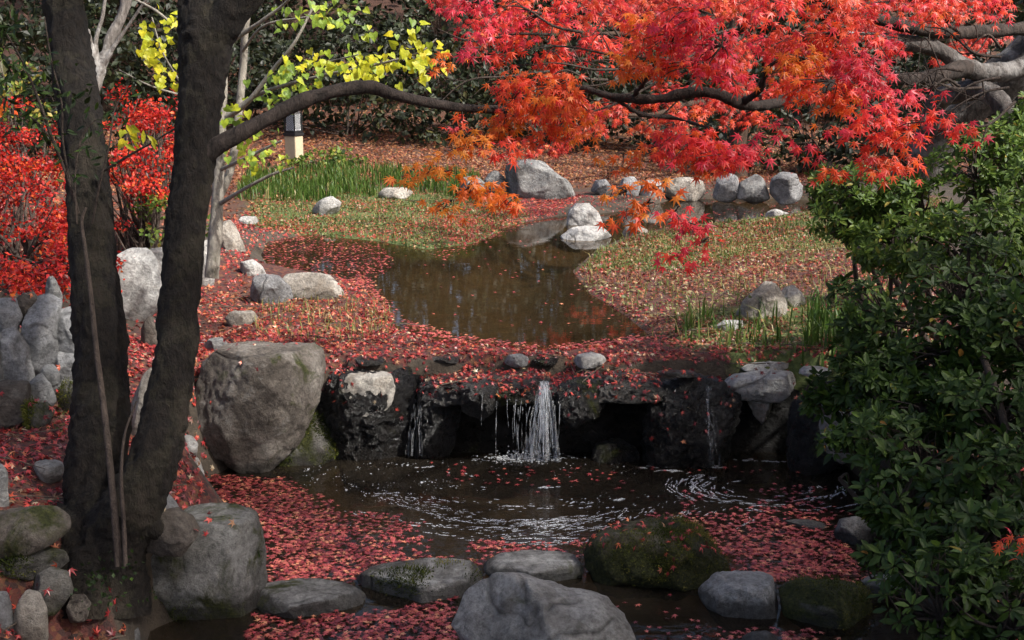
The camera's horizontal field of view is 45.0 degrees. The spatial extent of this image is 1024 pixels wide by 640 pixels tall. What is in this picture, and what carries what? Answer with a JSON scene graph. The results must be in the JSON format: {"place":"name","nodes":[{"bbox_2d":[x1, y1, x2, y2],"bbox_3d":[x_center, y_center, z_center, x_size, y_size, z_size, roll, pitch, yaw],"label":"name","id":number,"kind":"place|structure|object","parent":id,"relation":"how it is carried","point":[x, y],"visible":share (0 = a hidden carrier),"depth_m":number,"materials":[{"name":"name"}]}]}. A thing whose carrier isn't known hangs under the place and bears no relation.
{"place":"outdoors","nodes":[
{"label":"outdoors","id":0,"kind":"place"},
{"bbox_2d":[0,0,1023,639],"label":"ground","id":1,"kind":"structure","parent":0,"point":[478,292],"depth_m":7.40,"materials":[{"name":"soil"}]},
{"bbox_2d":[0,463,8,506],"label":"rock","id":2,"kind":"object","parent":1,"relation":"on","point":[4,498],"visible":0.81,"depth_m":4.63,"materials":[{"name":"grey stone"}]},
{"bbox_2d":[0,591,14,633],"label":"rock","id":3,"kind":"object","parent":1,"relation":"on","point":[6,616],"visible":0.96,"depth_m":4.23,"materials":[{"name":"stone"}]},
{"bbox_2d":[0,379,30,430],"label":"rock","id":4,"kind":"object","parent":1,"relation":"on","point":[16,393],"visible":0.83,"depth_m":5.45,"materials":[{"name":"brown stone"}]},
{"bbox_2d":[0,327,34,381],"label":"rock","id":5,"kind":"object","parent":1,"relation":"on","point":[16,358],"visible":0.81,"depth_m":5.67,"materials":[{"name":"stone"}]},
{"bbox_2d":[0,298,22,332],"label":"rock","id":6,"kind":"object","parent":5,"relation":"on","point":[11,314],"visible":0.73,"depth_m":5.73,"materials":[{"name":"stone"}]},
{"bbox_2d":[0,48,56,205],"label":"orange shrub","id":7,"kind":"object","parent":1,"relation":"on","point":[18,92],"visible":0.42,"depth_m":9.67,"materials":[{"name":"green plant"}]},
{"bbox_2d":[13,589,48,639],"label":"rock","id":8,"kind":"object","parent":1,"relation":"on","point":[30,618],"visible":0.98,"depth_m":4.26,"materials":[{"name":"beige stone"}]},
{"bbox_2d":[0,545,68,580],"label":"rock","id":9,"kind":"object","parent":1,"relation":"on","point":[28,568],"visible":0.6,"depth_m":4.46,"materials":[{"name":"stone"}]},
{"bbox_2d":[0,505,70,559],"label":"rock","id":10,"kind":"object","parent":9,"relation":"on","point":[31,530],"visible":0.97,"depth_m":4.44,"materials":[{"name":"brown stone"}]},
{"bbox_2d":[19,396,54,428],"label":"rock","id":11,"kind":"object","parent":1,"relation":"on","point":[34,415],"visible":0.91,"depth_m":5.43,"materials":[{"name":"stone"}]},
{"bbox_2d":[29,373,56,405],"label":"rock","id":12,"kind":"object","parent":1,"relation":"on","point":[41,387],"visible":0.7,"depth_m":5.58,"materials":[{"name":"grey stone"}]},
{"bbox_2d":[33,459,63,483],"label":"rock","id":13,"kind":"object","parent":1,"relation":"on","point":[52,472],"visible":0.88,"depth_m":4.95,"materials":[{"name":"beige stone"}]},
{"bbox_2d":[32,567,72,616],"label":"rock","id":14,"kind":"object","parent":1,"relation":"on","point":[58,581],"visible":0.79,"depth_m":4.41,"materials":[{"name":"stone"}]},
{"bbox_2d":[55,351,74,383],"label":"rock","id":15,"kind":"object","parent":1,"relation":"on","point":[64,360],"visible":0.33,"depth_m":5.82,"materials":[{"name":"stone"}]},
{"bbox_2d":[21,293,62,375],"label":"rock","id":16,"kind":"object","parent":15,"relation":"on","point":[40,325],"visible":0.84,"depth_m":5.76,"materials":[{"name":"stone"}]},
{"bbox_2d":[57,306,73,352],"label":"rock","id":17,"kind":"object","parent":15,"relation":"on","point":[65,341],"visible":0.34,"depth_m":5.82,"materials":[{"name":"stone"}]},
{"bbox_2d":[57,376,72,413],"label":"rock","id":18,"kind":"object","parent":1,"relation":"on","point":[64,394],"visible":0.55,"depth_m":5.68,"materials":[{"name":"stone"}]},
{"bbox_2d":[41,364,60,393],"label":"rock","id":19,"kind":"object","parent":18,"relation":"on","point":[50,373],"visible":0.66,"depth_m":5.66,"materials":[{"name":"grey stone"}]},
{"bbox_2d":[0,94,134,302],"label":"red shrub","id":20,"kind":"object","parent":1,"relation":"on","point":[27,268],"visible":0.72,"depth_m":7.60,"materials":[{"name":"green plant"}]},
{"bbox_2d":[66,594,90,622],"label":"rock","id":21,"kind":"object","parent":1,"relation":"on","point":[77,610],"visible":0.98,"depth_m":4.46,"materials":[{"name":"grey stone"}]},
{"bbox_2d":[0,0,159,77],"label":"evergreen tree","id":22,"kind":"object","parent":1,"relation":"on","point":[23,55],"visible":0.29,"depth_m":19.88,"materials":[{"name":"green plant"}]},
{"bbox_2d":[0,0,177,113],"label":"evergreen shrub","id":23,"kind":"object","parent":1,"relation":"on","point":[143,10],"visible":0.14,"depth_m":20.90,"materials":[{"name":"green plant"}]},
{"bbox_2d":[0,0,178,166],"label":"evergreen shrub","id":24,"kind":"object","parent":1,"relation":"on","point":[40,41],"visible":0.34,"depth_m":17.38,"materials":[{"name":"green plant"}]},
{"bbox_2d":[80,207,121,566],"bbox_3d":[-1.545,0.232,4.640,0.032,1.248,0.631,-5,13,-22],"label":"sapling","id":25,"kind":"object","parent":1,"relation":"on","point":[112,494],"visible":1,"depth_m":4.58,"materials":[{"name":"wood"}]},
{"bbox_2d":[70,537,157,609],"bbox_3d":[-1.435,0.906,4.467,0.289,0.234,0.312,0,12,0],"label":"weedy plant","id":26,"kind":"object","parent":1,"relation":"on","point":[100,576],"visible":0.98,"depth_m":4.43,"materials":[{"name":"green plant"}]},
{"bbox_2d":[96,0,134,113],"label":"evergreen tree","id":27,"kind":"object","parent":1,"relation":"on","point":[106,108],"visible":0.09,"depth_m":21.36,"materials":[{"name":"green plant"}]},
{"bbox_2d":[88,0,146,92],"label":"dead tree","id":28,"kind":"object","parent":1,"relation":"on","point":[112,39],"visible":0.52,"depth_m":9.76,"materials":[{"name":"grey wood"}]},
{"bbox_2d":[119,401,136,566],"bbox_3d":[-1.408,0.597,4.513,0.054,0.567,0.219,0,12,0],"label":"sapling","id":29,"kind":"object","parent":1,"relation":"on","point":[124,534],"visible":1,"depth_m":4.50,"materials":[{"name":"wood"}]},
{"bbox_2d":[116,247,161,321],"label":"rock","id":30,"kind":"object","parent":1,"relation":"on","point":[141,284],"visible":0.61,"depth_m":7.79,"materials":[{"name":"stone"}]},
{"bbox_2d":[102,77,178,252],"bbox_3d":[-2.647,-1.038,8.956,0.879,1.406,1.335,0,12,0],"label":"red shrub","id":31,"kind":"object","parent":1,"relation":"on","point":[148,173],"visible":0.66,"depth_m":8.80,"materials":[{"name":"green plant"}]},
{"bbox_2d":[131,367,151,435],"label":"rock","id":32,"kind":"object","parent":1,"relation":"on","point":[141,389],"visible":0.33,"depth_m":5.55,"materials":[{"name":"beige stone"}]},
{"bbox_2d":[141,315,156,345],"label":"rock","id":33,"kind":"object","parent":1,"relation":"on","point":[148,333],"visible":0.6,"depth_m":7.07,"materials":[{"name":"grey stone"}]},
{"bbox_2d":[114,191,209,249],"bbox_3d":[-2.478,-0.593,8.822,0.530,0.714,0.853,4,13,19],"label":"green shrub","id":34,"kind":"object","parent":1,"relation":"on","point":[153,239],"visible":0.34,"depth_m":8.59,"materials":[{"name":"green plant"}]},
{"bbox_2d":[146,507,199,556],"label":"rock","id":35,"kind":"object","parent":1,"relation":"on","point":[177,537],"visible":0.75,"depth_m":4.66,"materials":[{"name":"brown stone"}]},
{"bbox_2d":[85,0,300,109],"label":"evergreen shrub","id":36,"kind":"object","parent":1,"relation":"on","point":[168,12],"visible":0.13,"depth_m":21.70,"materials":[{"name":"green plant"}]},
{"bbox_2d":[151,502,267,639],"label":"rock","id":37,"kind":"object","parent":1,"relation":"on","point":[211,585],"visible":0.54,"depth_m":4.90,"materials":[{"name":"stone"}]},
{"bbox_2d":[221,220,245,251],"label":"rock","id":38,"kind":"object","parent":1,"relation":"on","point":[232,239],"visible":0.54,"depth_m":10.11,"materials":[{"name":"beige stone"}]},
{"bbox_2d":[224,310,257,325],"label":"rock","id":39,"kind":"object","parent":1,"relation":"on","point":[236,318],"visible":0.78,"depth_m":7.79,"materials":[{"name":"beige stone"}]},
{"bbox_2d":[151,0,338,127],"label":"evergreen shrub","id":40,"kind":"object","parent":1,"relation":"on","point":[260,105],"visible":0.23,"depth_m":20.05,"materials":[{"name":"green plant"}]},
{"bbox_2d":[195,341,325,476],"bbox_3d":[-1.389,0.498,6.788,0.710,0.728,0.503,0,12,0],"label":"rock","id":41,"kind":"object","parent":1,"relation":"on","point":[252,420],"visible":0.97,"depth_m":6.62,"materials":[{"name":"stone"}]},
{"bbox_2d":[250,274,292,303],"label":"rock","id":42,"kind":"object","parent":1,"relation":"on","point":[270,286],"visible":0.85,"depth_m":8.58,"materials":[{"name":"stone"}]},
{"bbox_2d":[118,0,449,278],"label":"yellow leaved tree","id":43,"kind":"object","parent":1,"relation":"on","point":[222,176],"visible":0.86,"depth_m":7.31,"materials":[{"name":"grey plant"}]},
{"bbox_2d":[42,0,531,619],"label":"twin trunk tree","id":44,"kind":"object","parent":1,"relation":"on","point":[208,32],"visible":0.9,"depth_m":4.74,"materials":[{"name":"brown plant"}]},
{"bbox_2d":[0,6,148,223],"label":"climbing shrub","id":45,"kind":"object","parent":44,"relation":"attached to","point":[25,93],"visible":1,"depth_m":4.69,"materials":[{"name":"green plant"}]},
{"bbox_2d":[104,125,174,171],"bbox_3d":[-1.468,-0.666,4.826,0.350,0.190,0.075,3,12,16],"label":"twig","id":46,"kind":"object","parent":44,"relation":"attached to","point":[153,142],"visible":0.99,"depth_m":4.80,"materials":[{"name":"yellow plant"}]},
{"bbox_2d":[283,110,303,161],"bbox_3d":[-3.177,-2.699,17.983,0.339,1.040,0.339,6,14,27],"label":"garden lamp","id":47,"kind":"object","parent":1,"relation":"on","point":[293,134],"visible":0.66,"depth_m":17.92,"materials":[{"name":"beige stone"}]},
{"bbox_2d":[268,411,339,478],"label":"rock","id":48,"kind":"object","parent":1,"relation":"on","point":[314,450],"visible":0.52,"depth_m":6.82,"materials":[{"name":"stone"}]},
{"bbox_2d":[283,272,344,299],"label":"rock","id":49,"kind":"object","parent":1,"relation":"on","point":[322,284],"visible":0.59,"depth_m":8.74,"materials":[{"name":"beige stone"}]},
{"bbox_2d":[267,142,368,167],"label":"shrub","id":50,"kind":"object","parent":1,"relation":"on","point":[334,153],"visible":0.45,"depth_m":17.52,"materials":[{"name":"green plant"}]},
{"bbox_2d":[312,196,340,215],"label":"rock","id":51,"kind":"object","parent":1,"relation":"on","point":[330,205],"visible":0.96,"depth_m":13.21,"materials":[{"name":"stone"}]},
{"bbox_2d":[228,0,440,101],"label":"evergreen shrub","id":52,"kind":"object","parent":1,"relation":"on","point":[304,47],"visible":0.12,"depth_m":21.97,"materials":[{"name":"green plant"}]},
{"bbox_2d":[236,0,471,142],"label":"evergreen shrub","id":53,"kind":"object","parent":1,"relation":"on","point":[346,39],"visible":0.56,"depth_m":19.66,"materials":[{"name":"green plant"}]},
{"bbox_2d":[339,370,394,416],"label":"rock","id":54,"kind":"object","parent":1,"relation":"on","point":[379,381],"visible":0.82,"depth_m":6.79,"materials":[{"name":"beige stone"}]},
{"bbox_2d":[316,366,421,490],"bbox_3d":[-0.812,0.620,6.984,0.667,0.709,0.403,0,12,0],"label":"rock","id":55,"kind":"object","parent":1,"relation":"on","point":[376,438],"visible":0.79,"depth_m":6.90,"materials":[{"name":"stone"}]},
{"bbox_2d":[378,187,412,198],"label":"rock","id":56,"kind":"object","parent":1,"relation":"on","point":[394,192],"visible":0.89,"depth_m":14.49,"materials":[{"name":"beige stone"}]},
{"bbox_2d":[295,0,551,102],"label":"evergreen shrub","id":57,"kind":"object","parent":1,"relation":"on","point":[421,10],"visible":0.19,"depth_m":21.94,"materials":[{"name":"green plant"}]},
{"bbox_2d":[414,379,461,475],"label":"rock","id":58,"kind":"object","parent":1,"relation":"on","point":[435,430],"visible":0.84,"depth_m":6.88,"materials":[{"name":"stone"}]},
{"bbox_2d":[346,10,546,147],"bbox_3d":[-0.823,-3.672,19.393,3.395,2.425,2.209,6,14,28],"label":"evergreen shrub","id":59,"kind":"object","parent":1,"relation":"on","point":[436,133],"visible":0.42,"depth_m":19.26,"materials":[{"name":"green plant"}]},
{"bbox_2d":[419,368,552,406],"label":"rock","id":60,"kind":"object","parent":1,"relation":"on","point":[444,398],"visible":0.49,"depth_m":6.78,"materials":[{"name":"stone"}]},
{"bbox_2d":[458,378,500,420],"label":"rock","id":61,"kind":"object","parent":60,"relation":"on","point":[481,405],"visible":0.98,"depth_m":6.70,"materials":[{"name":"stone"}]},
{"bbox_2d":[47,180,939,431],"bbox_3d":[0.676,-0.606,10.317,7.309,0.360,10.125,0,12,0],"label":"ground cover","id":62,"kind":"object","parent":1,"relation":"on","point":[784,350],"visible":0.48,"depth_m":10.38,"materials":[{"name":"green plant"}]},
{"bbox_2d":[420,0,576,49],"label":"evergreen tree","id":63,"kind":"object","parent":1,"relation":"on","point":[435,23],"visible":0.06,"depth_m":26.02,"materials":[{"name":"green plant"}]},
{"bbox_2d":[0,163,1023,639],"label":"fallen leaves","id":64,"kind":"object","parent":1,"relation":"on","point":[300,339],"depth_m":7.32,"materials":[{"name":"plant"}]},
{"bbox_2d":[0,58,1023,370],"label":"old leaf litter","id":65,"kind":"object","parent":1,"relation":"on","point":[310,142],"visible":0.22,"depth_m":13.92,"materials":[{"name":"plant"}]},
{"bbox_2d":[415,0,662,100],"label":"evergreen shrub","id":66,"kind":"object","parent":1,"relation":"on","point":[462,66],"visible":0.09,"depth_m":21.71,"materials":[{"name":"green plant"}]},
{"bbox_2d":[505,159,575,199],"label":"rock","id":67,"kind":"object","parent":1,"relation":"on","point":[537,179],"visible":0.74,"depth_m":14.53,"materials":[{"name":"grey stone"}]},
{"bbox_2d":[446,4,649,148],"bbox_3d":[0.565,-3.755,19.346,3.278,2.516,2.501,0,12,0],"label":"evergreen shrub","id":68,"kind":"object","parent":1,"relation":"on","point":[488,99],"visible":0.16,"depth_m":19.05,"materials":[{"name":"green plant"}]},
{"bbox_2d":[232,156,954,366],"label":"grass","id":69,"kind":"structure","parent":1,"relation":"on","point":[336,176],"depth_m":11.52,"materials":[{"name":"plant"}]},
{"bbox_2d":[542,370,667,403],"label":"rock","id":70,"kind":"object","parent":1,"relation":"on","point":[623,394],"visible":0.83,"depth_m":6.74,"materials":[{"name":"stone"}]},
{"bbox_2d":[573,352,605,368],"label":"rock","id":71,"kind":"object","parent":70,"relation":"on","point":[590,360],"visible":1,"depth_m":6.95,"materials":[{"name":"stone"}]},
{"bbox_2d":[415,377,799,486],"bbox_3d":[0.538,0.674,7.085,2.658,0.737,0.224,0,12,0],"label":"rock","id":72,"kind":"object","parent":1,"relation":"on","point":[520,428],"visible":0.23,"depth_m":7.03,"materials":[{"name":"stone"}]},
{"bbox_2d":[555,376,604,427],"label":"rock","id":73,"kind":"object","parent":72,"relation":"on","point":[581,409],"visible":0.95,"depth_m":6.71,"materials":[{"name":"stone"}]},
{"bbox_2d":[724,369,795,402],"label":"rock","id":74,"kind":"object","parent":72,"relation":"on","point":[769,386],"visible":0.94,"depth_m":6.80,"materials":[{"name":"stone"}]},
{"bbox_2d":[747,400,772,423],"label":"rock","id":75,"kind":"object","parent":72,"relation":"on","point":[760,409],"visible":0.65,"depth_m":6.87,"materials":[{"name":"grey stone"}]},
{"bbox_2d":[560,12,790,162],"bbox_3d":[2.472,-3.490,18.469,3.560,2.268,2.352,0,12,0],"label":"evergreen shrub","id":76,"kind":"object","parent":1,"relation":"on","point":[684,79],"visible":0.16,"depth_m":18.48,"materials":[{"name":"green plant"}]},
{"bbox_2d":[640,373,742,498],"bbox_3d":[0.990,0.640,6.849,0.562,0.715,0.333,0,12,0],"label":"rock","id":77,"kind":"object","parent":1,"relation":"on","point":[701,450],"visible":0.93,"depth_m":6.74,"materials":[{"name":"stone"}]},
{"bbox_2d":[384,0,1023,276],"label":"maple tree","id":78,"kind":"object","parent":1,"relation":"on","point":[994,84],"visible":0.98,"depth_m":5.05,"materials":[{"name":"red plant"}]},
{"bbox_2d":[577,1,831,114],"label":"evergreen shrub","id":79,"kind":"object","parent":1,"relation":"on","point":[796,26],"visible":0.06,"depth_m":21.12,"materials":[{"name":"green plant"}]},
{"bbox_2d":[425,0,1014,177],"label":"maple tree","id":80,"kind":"object","parent":1,"relation":"on","point":[740,120],"visible":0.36,"depth_m":10.94,"materials":[{"name":"red plant"}]},
{"bbox_2d":[736,281,787,318],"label":"rock","id":81,"kind":"object","parent":1,"relation":"on","point":[769,291],"visible":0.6,"depth_m":7.89,"materials":[{"name":"beige stone"}]},
{"bbox_2d":[782,285,804,306],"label":"rock","id":82,"kind":"object","parent":1,"relation":"on","point":[793,292],"visible":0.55,"depth_m":8.18,"materials":[{"name":"beige stone"}]},
{"bbox_2d":[685,0,926,173],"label":"evergreen shrub","id":83,"kind":"object","parent":1,"relation":"on","point":[840,152],"visible":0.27,"depth_m":16.87,"materials":[{"name":"green plant"}]},
{"bbox_2d":[786,379,845,497],"bbox_3d":[1.676,0.667,6.707,0.362,0.664,0.259,0,12,0],"label":"rock","id":84,"kind":"object","parent":1,"relation":"on","point":[804,461],"visible":0.51,"depth_m":6.67,"materials":[{"name":"stone"}]},
{"bbox_2d":[693,0,968,125],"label":"evergreen shrub","id":85,"kind":"object","parent":1,"relation":"on","point":[806,107],"visible":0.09,"depth_m":20.44,"materials":[{"name":"green plant"}]},
{"bbox_2d":[797,233,1023,639],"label":"green bush","id":86,"kind":"object","parent":1,"relation":"on","point":[889,388],"visible":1,"depth_m":4.45,"materials":[{"name":"green plant"}]},
{"bbox_2d":[803,91,1023,361],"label":"green bush","id":87,"kind":"object","parent":1,"relation":"on","point":[856,216],"visible":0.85,"depth_m":6.08,"materials":[{"name":"green plant"}]},
{"bbox_2d":[844,0,1023,179],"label":"evergreen shrub","id":88,"kind":"object","parent":1,"relation":"on","point":[1018,17],"visible":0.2,"depth_m":15.49,"materials":[{"name":"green plant"}]},
{"bbox_2d":[560,225,610,243],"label":"rock","id":89,"kind":"object","parent":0,"point":[590,234],"visible":1,"depth_m":11.76,"materials":[{"name":"stone"}]},
{"bbox_2d":[566,203,602,228],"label":"rock","id":90,"kind":"object","parent":89,"relation":"on","point":[580,214],"visible":0.71,"depth_m":12.79,"materials":[{"name":"stone"}]},
{"bbox_2d":[654,199,809,208],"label":"water","id":91,"kind":"structure","parent":0,"point":[799,202],"depth_m":14.79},
{"bbox_2d":[664,177,704,201],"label":"rock","id":92,"kind":"object","parent":91,"relation":"in","point":[697,192],"visible":0.75,"depth_m":14.91,"materials":[{"name":"beige stone"}]},
{"bbox_2d":[713,173,738,203],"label":"rock","id":93,"kind":"object","parent":91,"relation":"on","point":[725,189],"visible":0.87,"depth_m":14.82,"materials":[{"name":"stone"}]},
{"bbox_2d":[737,174,769,204],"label":"rock","id":94,"kind":"object","parent":91,"relation":"on","point":[753,189],"visible":0.97,"depth_m":14.73,"materials":[{"name":"grey stone"}]},
{"bbox_2d":[769,172,802,205],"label":"rock","id":95,"kind":"object","parent":91,"relation":"in","point":[785,188],"visible":1,"depth_m":14.58,"materials":[{"name":"stone"}]},
{"label":"water","id":96,"kind":"structure","parent":0,"visible":0},
{"bbox_2d":[256,578,365,626],"bbox_3d":[-0.843,1.156,5.115,0.465,0.128,0.316,-5,13,-23],"label":"rock","id":97,"kind":"object","parent":96,"relation":"in","point":[292,599],"visible":0.86,"depth_m":5.02,"materials":[{"name":"grey stone"}]},
{"bbox_2d":[355,554,485,612],"bbox_3d":[-0.387,1.112,5.251,0.581,0.175,0.373,0,12,0],"label":"rock","id":98,"kind":"object","parent":96,"relation":"in","point":[417,582],"visible":0.94,"depth_m":5.18,"materials":[{"name":"grey stone"}]},
{"bbox_2d":[483,550,583,585],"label":"rock","id":99,"kind":"object","parent":96,"relation":"in","point":[563,568],"visible":0.71,"depth_m":5.33,"materials":[{"name":"grey stone"}]},
{"bbox_2d":[208,207,870,639],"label":"floating leaves","id":100,"kind":"object","parent":96,"relation":"on","point":[430,615],"visible":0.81,"depth_m":5.66,"materials":[{"name":"red plant"}]},
{"bbox_2d":[451,572,635,639],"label":"rock","id":101,"kind":"object","parent":96,"relation":"in","point":[508,606],"visible":1,"depth_m":4.35,"materials":[{"name":"grey stone"}]},
{"bbox_2d":[304,453,856,546],"bbox_3d":[0.335,0.897,6.338,2.934,0.002,1.378,0,12,0],"label":"foam","id":102,"kind":"object","parent":96,"relation":"on","point":[529,523],"visible":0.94,"depth_m":6.19,"materials":[{"name":"grey liquid"}]},
{"bbox_2d":[589,437,639,473],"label":"rock","id":103,"kind":"object","parent":96,"relation":"in","point":[613,455],"visible":1,"depth_m":6.87,"materials":[{"name":"stone"}]},
{"bbox_2d":[580,513,730,600],"bbox_3d":[0.618,1.042,5.366,0.656,0.369,0.451,0,12,0],"label":"rock","id":104,"kind":"object","parent":96,"relation":"in","point":[625,571],"visible":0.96,"depth_m":5.25,"materials":[{"name":"stone"}]},
{"bbox_2d":[698,570,779,630],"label":"rock","id":105,"kind":"object","parent":96,"relation":"in","point":[734,600],"visible":0.99,"depth_m":4.97,"materials":[{"name":"grey stone"}]},
{"bbox_2d":[781,519,826,532],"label":"rock","id":106,"kind":"object","parent":96,"relation":"in","point":[806,523],"visible":0.88,"depth_m":5.92,"materials":[{"name":"stone"}]},
{"bbox_2d":[779,572,881,639],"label":"rock","id":107,"kind":"object","parent":96,"relation":"in","point":[830,607],"visible":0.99,"depth_m":4.93,"materials":[{"name":"stone"}]},
{"bbox_2d":[834,516,875,555],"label":"rock","id":108,"kind":"object","parent":96,"relation":"in","point":[852,531],"visible":0.74,"depth_m":5.71,"materials":[{"name":"grey stone"}]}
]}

